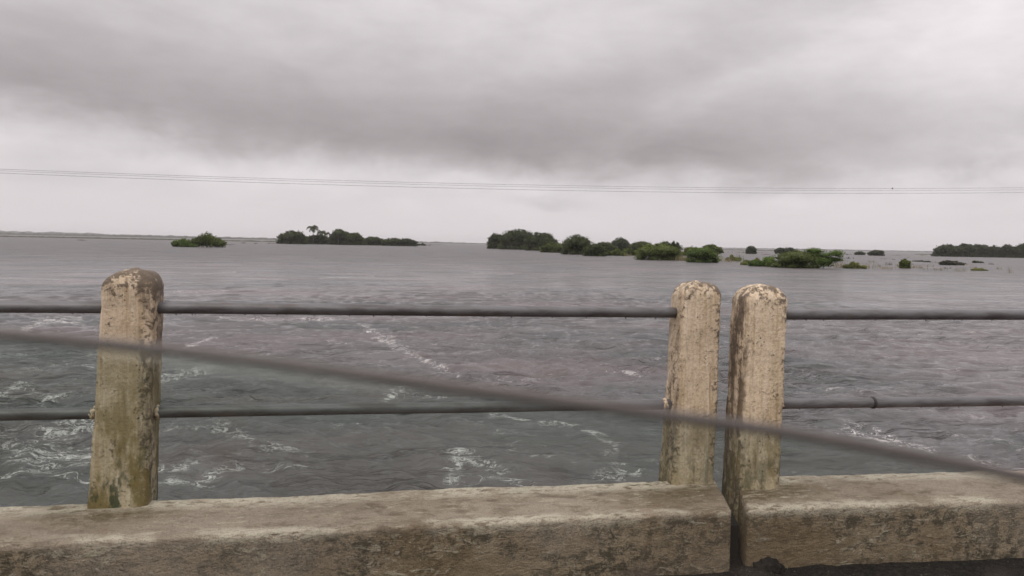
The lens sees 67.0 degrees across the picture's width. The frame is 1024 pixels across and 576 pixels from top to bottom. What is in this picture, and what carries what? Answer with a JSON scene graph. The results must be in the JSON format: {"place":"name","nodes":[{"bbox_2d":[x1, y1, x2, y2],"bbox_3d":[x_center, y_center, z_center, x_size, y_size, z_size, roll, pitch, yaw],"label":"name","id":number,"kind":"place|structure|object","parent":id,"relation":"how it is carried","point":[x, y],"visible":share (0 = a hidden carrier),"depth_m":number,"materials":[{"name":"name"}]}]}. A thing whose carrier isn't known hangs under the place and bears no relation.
{"place":"outdoors","nodes":[
{"label":"outdoors","id":0,"kind":"place"},
{"bbox_2d":[0,230,161,235],"bbox_3d":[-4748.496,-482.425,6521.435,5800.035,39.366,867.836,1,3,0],"label":"hills","id":1,"kind":"structure","parent":0,"point":[51,232],"depth_m":6292.29,"materials":[{"name":"grey"}]},
{"bbox_2d":[0,235,442,244],"bbox_3d":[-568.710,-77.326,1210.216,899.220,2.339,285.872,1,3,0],"label":"marsh bank","id":2,"kind":"structure","parent":0,"point":[136,238],"depth_m":1070.27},
{"bbox_2d":[8,169,925,188],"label":"power line","id":3,"kind":"object","parent":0,"point":[513,184],"visible":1,"depth_m":67.77,"materials":[{"name":"metal"}]},
{"bbox_2d":[18,171,940,190],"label":"power line","id":4,"kind":"object","parent":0,"point":[567,187],"visible":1,"depth_m":69.22,"materials":[{"name":"metal"}]},
{"bbox_2d":[0,235,1023,506],"bbox_3d":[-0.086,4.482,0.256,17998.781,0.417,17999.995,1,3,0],"label":"river water","id":5,"kind":"structure","parent":0,"point":[44,463],"depth_m":29.27,"materials":[{"name":"grey liquid"}]},
{"bbox_2d":[171,238,197,246],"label":"bush","id":6,"kind":"object","parent":5,"relation":"on","point":[183,242],"visible":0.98,"depth_m":353.47,"materials":[{"name":"green plant"}]},
{"bbox_2d":[186,232,226,247],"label":"bush","id":7,"kind":"object","parent":5,"relation":"on","point":[207,240],"visible":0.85,"depth_m":356.94,"materials":[{"name":"green plant"}]},
{"bbox_2d":[0,232,485,243],"bbox_3d":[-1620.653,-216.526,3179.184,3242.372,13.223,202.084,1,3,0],"label":"distant wood","id":8,"kind":"object","parent":5,"relation":"on","point":[93,234],"visible":0.59,"depth_m":3098.19,"materials":[{"name":"grey"}]},
{"bbox_2d":[275,230,308,243],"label":"tree","id":9,"kind":"object","parent":5,"relation":"on","point":[290,237],"visible":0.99,"depth_m":720.14,"materials":[{"name":"green plant"}]},
{"bbox_2d":[306,225,318,240],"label":"palm tree","id":10,"kind":"object","parent":5,"relation":"on","point":[313,228],"visible":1,"depth_m":742.27,"materials":[{"name":"green plant"}]},
{"bbox_2d":[305,234,333,244],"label":"bush","id":11,"kind":"object","parent":5,"relation":"on","point":[320,239],"visible":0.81,"depth_m":752.12,"materials":[{"name":"green plant"}]},
{"bbox_2d":[316,230,325,234],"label":"palm tree","id":12,"kind":"object","parent":5,"relation":"on","point":[320,232],"visible":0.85,"depth_m":766.91,"materials":[{"name":"green plant"}]},
{"bbox_2d":[334,231,341,243],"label":"palm tree","id":13,"kind":"object","parent":5,"relation":"on","point":[338,232],"visible":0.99,"depth_m":734.62,"materials":[{"name":"green plant"}]},
{"bbox_2d":[328,229,348,244],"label":"tree","id":14,"kind":"object","parent":5,"relation":"on","point":[332,239],"visible":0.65,"depth_m":742.41,"materials":[{"name":"green plant"}]},
{"bbox_2d":[343,232,363,244],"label":"tree","id":15,"kind":"object","parent":5,"relation":"on","point":[351,238],"visible":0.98,"depth_m":737.23,"materials":[{"name":"green plant"}]},
{"bbox_2d":[363,236,381,244],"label":"bush","id":16,"kind":"object","parent":5,"relation":"on","point":[370,240],"visible":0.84,"depth_m":755.11,"materials":[{"name":"green plant"}]},
{"bbox_2d":[379,238,400,245],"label":"bush","id":17,"kind":"object","parent":5,"relation":"on","point":[391,242],"visible":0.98,"depth_m":730.65,"materials":[{"name":"green plant"}]},
{"bbox_2d":[399,238,418,245],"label":"bush","id":18,"kind":"object","parent":5,"relation":"on","point":[407,242],"visible":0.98,"depth_m":730.84,"materials":[{"name":"green plant"}]},
{"bbox_2d":[486,232,501,248],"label":"tree","id":19,"kind":"object","parent":5,"relation":"on","point":[493,241],"visible":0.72,"depth_m":608.66,"materials":[{"name":"green plant"}]},
{"bbox_2d":[496,228,534,249],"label":"tree","id":20,"kind":"object","parent":5,"relation":"on","point":[513,239],"visible":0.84,"depth_m":570.18,"materials":[{"name":"green plant"}]},
{"bbox_2d":[522,231,559,250],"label":"tree","id":21,"kind":"object","parent":5,"relation":"on","point":[536,241],"visible":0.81,"depth_m":516.27,"materials":[{"name":"green plant"}]},
{"bbox_2d":[539,242,562,252],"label":"bush","id":22,"kind":"object","parent":5,"relation":"on","point":[553,247],"visible":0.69,"depth_m":417.13,"materials":[{"name":"green plant"}]},
{"bbox_2d":[560,234,592,254],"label":"tree","id":23,"kind":"object","parent":5,"relation":"on","point":[575,244],"visible":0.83,"depth_m":353.71,"materials":[{"name":"green plant"}]},
{"bbox_2d":[582,243,607,255],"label":"bush","id":24,"kind":"object","parent":5,"relation":"on","point":[594,249],"visible":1,"depth_m":314.47,"materials":[{"name":"green plant"}]},
{"bbox_2d":[594,241,617,251],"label":"bush","id":25,"kind":"object","parent":5,"relation":"on","point":[610,247],"visible":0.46,"depth_m":422.31,"materials":[{"name":"green plant"}]},
{"bbox_2d":[605,248,627,255],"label":"bush","id":26,"kind":"object","parent":5,"relation":"on","point":[616,251],"visible":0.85,"depth_m":334.14,"materials":[{"name":"green plant"}]},
{"bbox_2d":[611,237,630,251],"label":"tree","id":27,"kind":"object","parent":5,"relation":"on","point":[620,243],"visible":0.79,"depth_m":553.26,"materials":[{"name":"green plant"}]},
{"bbox_2d":[621,248,638,255],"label":"bush","id":28,"kind":"object","parent":5,"relation":"on","point":[629,251],"visible":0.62,"depth_m":352.08,"materials":[{"name":"green plant"}]},
{"bbox_2d":[626,241,651,250],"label":"bush","id":29,"kind":"object","parent":5,"relation":"on","point":[634,246],"visible":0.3,"depth_m":381.78,"materials":[{"name":"green plant"}]},
{"bbox_2d":[632,242,682,260],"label":"bush","id":30,"kind":"object","parent":5,"relation":"on","point":[657,251],"visible":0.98,"depth_m":249.76,"materials":[{"name":"green plant"}]},
{"bbox_2d":[659,241,682,255],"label":"bush","id":31,"kind":"object","parent":5,"relation":"on","point":[680,248],"visible":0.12,"depth_m":340.11,"materials":[{"name":"green plant"}]},
{"bbox_2d":[671,241,679,254],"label":"tree","id":32,"kind":"object","parent":5,"relation":"on","point":[673,244],"visible":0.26,"depth_m":274.85,"materials":[{"name":"green plant"}]},
{"bbox_2d":[673,254,686,260],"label":"reed clump","id":33,"kind":"object","parent":5,"relation":"on","point":[681,259],"visible":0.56,"depth_m":247.44,"materials":[{"name":"plant"}]},
{"bbox_2d":[680,245,696,255],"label":"bush","id":34,"kind":"object","parent":5,"relation":"on","point":[685,250],"visible":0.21,"depth_m":383.55,"materials":[{"name":"green plant"}]},
{"bbox_2d":[684,246,720,262],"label":"bush","id":35,"kind":"object","parent":5,"relation":"on","point":[706,254],"visible":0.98,"depth_m":225.05,"materials":[{"name":"green plant"}]},
{"bbox_2d":[702,244,723,253],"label":"tree","id":36,"kind":"object","parent":5,"relation":"on","point":[718,249],"visible":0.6,"depth_m":397.36,"materials":[{"name":"green plant"}]},
{"bbox_2d":[725,254,740,260],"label":"bush","id":37,"kind":"object","parent":5,"relation":"on","point":[731,257],"visible":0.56,"depth_m":264.09,"materials":[{"name":"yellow plant"}]},
{"bbox_2d":[740,257,760,264],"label":"bush","id":38,"kind":"object","parent":5,"relation":"on","point":[744,262],"visible":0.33,"depth_m":203.21,"materials":[{"name":"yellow plant"}]},
{"bbox_2d":[745,245,756,253],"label":"bush","id":39,"kind":"object","parent":5,"relation":"on","point":[751,249],"visible":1,"depth_m":591.28,"materials":[{"name":"green plant"}]},
{"bbox_2d":[747,255,798,266],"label":"bush","id":40,"kind":"object","parent":5,"relation":"on","point":[766,261],"visible":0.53,"depth_m":190.44,"materials":[{"name":"green plant"}]},
{"bbox_2d":[774,247,786,253],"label":"bush","id":41,"kind":"object","parent":5,"relation":"on","point":[779,250],"visible":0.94,"depth_m":689.35,"materials":[{"name":"green plant"}]},
{"bbox_2d":[785,247,795,252],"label":"bush","id":42,"kind":"object","parent":5,"relation":"on","point":[789,249],"visible":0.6,"depth_m":752.82,"materials":[{"name":"green plant"}]},
{"bbox_2d":[770,249,825,267],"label":"bush","id":43,"kind":"object","parent":5,"relation":"on","point":[796,259],"visible":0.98,"depth_m":181.88,"materials":[{"name":"green plant"}]},
{"bbox_2d":[804,247,845,267],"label":"bush","id":44,"kind":"object","parent":5,"relation":"on","point":[827,260],"visible":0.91,"depth_m":183.46,"materials":[{"name":"green plant"}]},
{"bbox_2d":[735,248,933,251],"bbox_3d":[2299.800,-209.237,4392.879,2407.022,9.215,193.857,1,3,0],"label":"distant wood","id":45,"kind":"object","parent":5,"relation":"on","point":[847,250],"visible":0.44,"depth_m":4316.62,"materials":[{"name":"grey"}]},
{"bbox_2d":[832,260,847,267],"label":"reed clump","id":46,"kind":"object","parent":5,"relation":"on","point":[838,262],"visible":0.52,"depth_m":193.04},
{"bbox_2d":[842,261,866,268],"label":"bush","id":47,"kind":"object","parent":5,"relation":"on","point":[853,265],"visible":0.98,"depth_m":187.51,"materials":[{"name":"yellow plant"}]},
{"bbox_2d":[854,251,865,254],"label":"bush","id":48,"kind":"object","parent":5,"relation":"on","point":[859,253],"visible":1,"depth_m":715.88,"materials":[{"name":"green plant"}]},
{"bbox_2d":[867,250,884,255],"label":"bush","id":49,"kind":"object","parent":5,"relation":"on","point":[876,253],"visible":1,"depth_m":649.89,"materials":[{"name":"green plant"}]},
{"bbox_2d":[898,259,910,267],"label":"bush","id":50,"kind":"object","parent":5,"relation":"on","point":[904,263],"visible":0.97,"depth_m":200.49,"materials":[{"name":"green plant"}]},
{"bbox_2d":[930,243,964,256],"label":"tree","id":51,"kind":"object","parent":5,"relation":"on","point":[949,250],"visible":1,"depth_m":726.32,"materials":[{"name":"green plant"}]},
{"bbox_2d":[939,260,965,264],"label":"bush","id":52,"kind":"object","parent":5,"relation":"on","point":[949,262],"visible":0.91,"depth_m":261.27,"materials":[{"name":"green plant"}]},
{"bbox_2d":[958,243,978,256],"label":"tree","id":53,"kind":"object","parent":5,"relation":"on","point":[970,250],"visible":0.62,"depth_m":736.06,"materials":[{"name":"green plant"}]},
{"bbox_2d":[970,268,988,270],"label":"bush","id":54,"kind":"object","parent":5,"relation":"on","point":[978,269],"visible":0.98,"depth_m":189.94,"materials":[{"name":"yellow plant"}]},
{"bbox_2d":[973,244,991,256],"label":"tree","id":55,"kind":"object","parent":5,"relation":"on","point":[982,250],"visible":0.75,"depth_m":742.14,"materials":[{"name":"green plant"}]},
{"bbox_2d":[987,245,1003,256],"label":"tree","id":56,"kind":"object","parent":5,"relation":"on","point":[993,250],"visible":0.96,"depth_m":741.64,"materials":[{"name":"green plant"}]},
{"bbox_2d":[995,244,1020,257],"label":"tree","id":57,"kind":"object","parent":5,"relation":"on","point":[1011,251],"visible":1,"depth_m":738.82,"materials":[{"name":"green plant"}]},
{"bbox_2d":[1015,243,1023,257],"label":"tree","id":58,"kind":"object","parent":5,"relation":"on","point":[1021,248],"visible":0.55,"depth_m":751.79,"materials":[{"name":"green plant"}]},
{"bbox_2d":[0,328,1023,482],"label":"cable","id":59,"kind":"object","parent":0,"point":[513,395],"visible":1,"depth_m":0.26,"materials":[{"name":"grey metal"}]},
{"bbox_2d":[0,0,1023,250],"label":"sky","id":60,"kind":"structure","parent":0,"point":[766,105],"materials":[{"name":"grey"}]},
{"bbox_2d":[9,173,1023,193],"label":"power line","id":61,"kind":"object","parent":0,"point":[464,188],"visible":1,"depth_m":65.32,"materials":[{"name":"metal"}]},
{"bbox_2d":[723,249,773,250],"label":"marsh bank","id":62,"kind":"structure","parent":0,"point":[756,250],"depth_m":1417.02,"materials":[{"name":"grey"}]},
{"bbox_2d":[654,549,1023,575],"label":"road","id":63,"kind":"structure","parent":0,"point":[998,567],"depth_m":3.06,"materials":[{"name":"grey asphalt"}]},
{"bbox_2d":[752,556,784,573],"bbox_3d":[1.001,1.109,3.050,0.154,0.105,0.111,1,3,0],"label":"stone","id":64,"kind":"object","parent":63,"relation":"on","point":[768,564],"visible":0.73,"depth_m":3.01,"materials":[{"name":"grey stone"}]},
{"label":"bridge deck","id":65,"kind":"structure","parent":0,"visible":0},
{"bbox_2d":[0,479,731,575],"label":"concrete kerb","id":66,"kind":"structure","parent":65,"relation":"on","point":[642,528],"depth_m":2.84,"materials":[{"name":"grey concrete"}]},
{"bbox_2d":[87,267,163,508],"bbox_3d":[-1.483,0.521,2.969,0.267,1.201,0.182,0,3,-11],"label":"railing post","id":67,"kind":"object","parent":66,"relation":"on","point":[124,463],"visible":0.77,"depth_m":2.89,"materials":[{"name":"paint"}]},
{"bbox_2d":[658,280,720,484],"bbox_3d":[0.763,0.552,3.395,0.235,1.176,0.175,0,3,-11],"label":"railing post","id":68,"kind":"object","parent":66,"relation":"on","point":[687,453],"visible":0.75,"depth_m":3.32,"materials":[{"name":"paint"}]},
{"bbox_2d":[0,399,671,420],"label":"metal rail","id":69,"kind":"object","parent":68,"relation":"attached to","point":[20,414],"visible":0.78,"depth_m":3.08,"materials":[{"name":"grey metal"}]},
{"bbox_2d":[0,301,676,318],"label":"metal rail","id":70,"kind":"object","parent":68,"relation":"attached to","point":[222,308],"visible":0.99,"depth_m":3.08,"materials":[{"name":"grey metal"}]},
{"bbox_2d":[730,513,738,559],"bbox_3d":[0.909,1.200,3.286,0.036,0.500,0.312,1,3,6],"label":"joint filler","id":71,"kind":"object","parent":65,"relation":"on","point":[734,535],"visible":0.12,"depth_m":3.13,"materials":[{"name":"black"}]},
{"bbox_2d":[738,472,1023,567],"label":"concrete kerb","id":72,"kind":"structure","parent":65,"relation":"on","point":[806,520],"depth_m":3.14,"materials":[{"name":"grey concrete"}]},
{"bbox_2d":[721,284,787,522],"bbox_3d":[1.053,0.565,3.342,0.239,1.168,0.176,1,3,-8],"label":"railing post","id":73,"kind":"object","parent":72,"relation":"on","point":[751,461],"visible":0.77,"depth_m":3.26,"materials":[{"name":"paint"}]},
{"bbox_2d":[782,396,1023,409],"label":"metal rail","id":74,"kind":"object","parent":73,"relation":"attached to","point":[870,402],"visible":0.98,"depth_m":3.40,"materials":[{"name":"grey metal"}]},
{"bbox_2d":[786,309,1023,320],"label":"metal rail","id":75,"kind":"object","parent":73,"relation":"attached to","point":[862,314],"visible":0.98,"depth_m":3.38,"materials":[{"name":"grey metal"}]}
]}

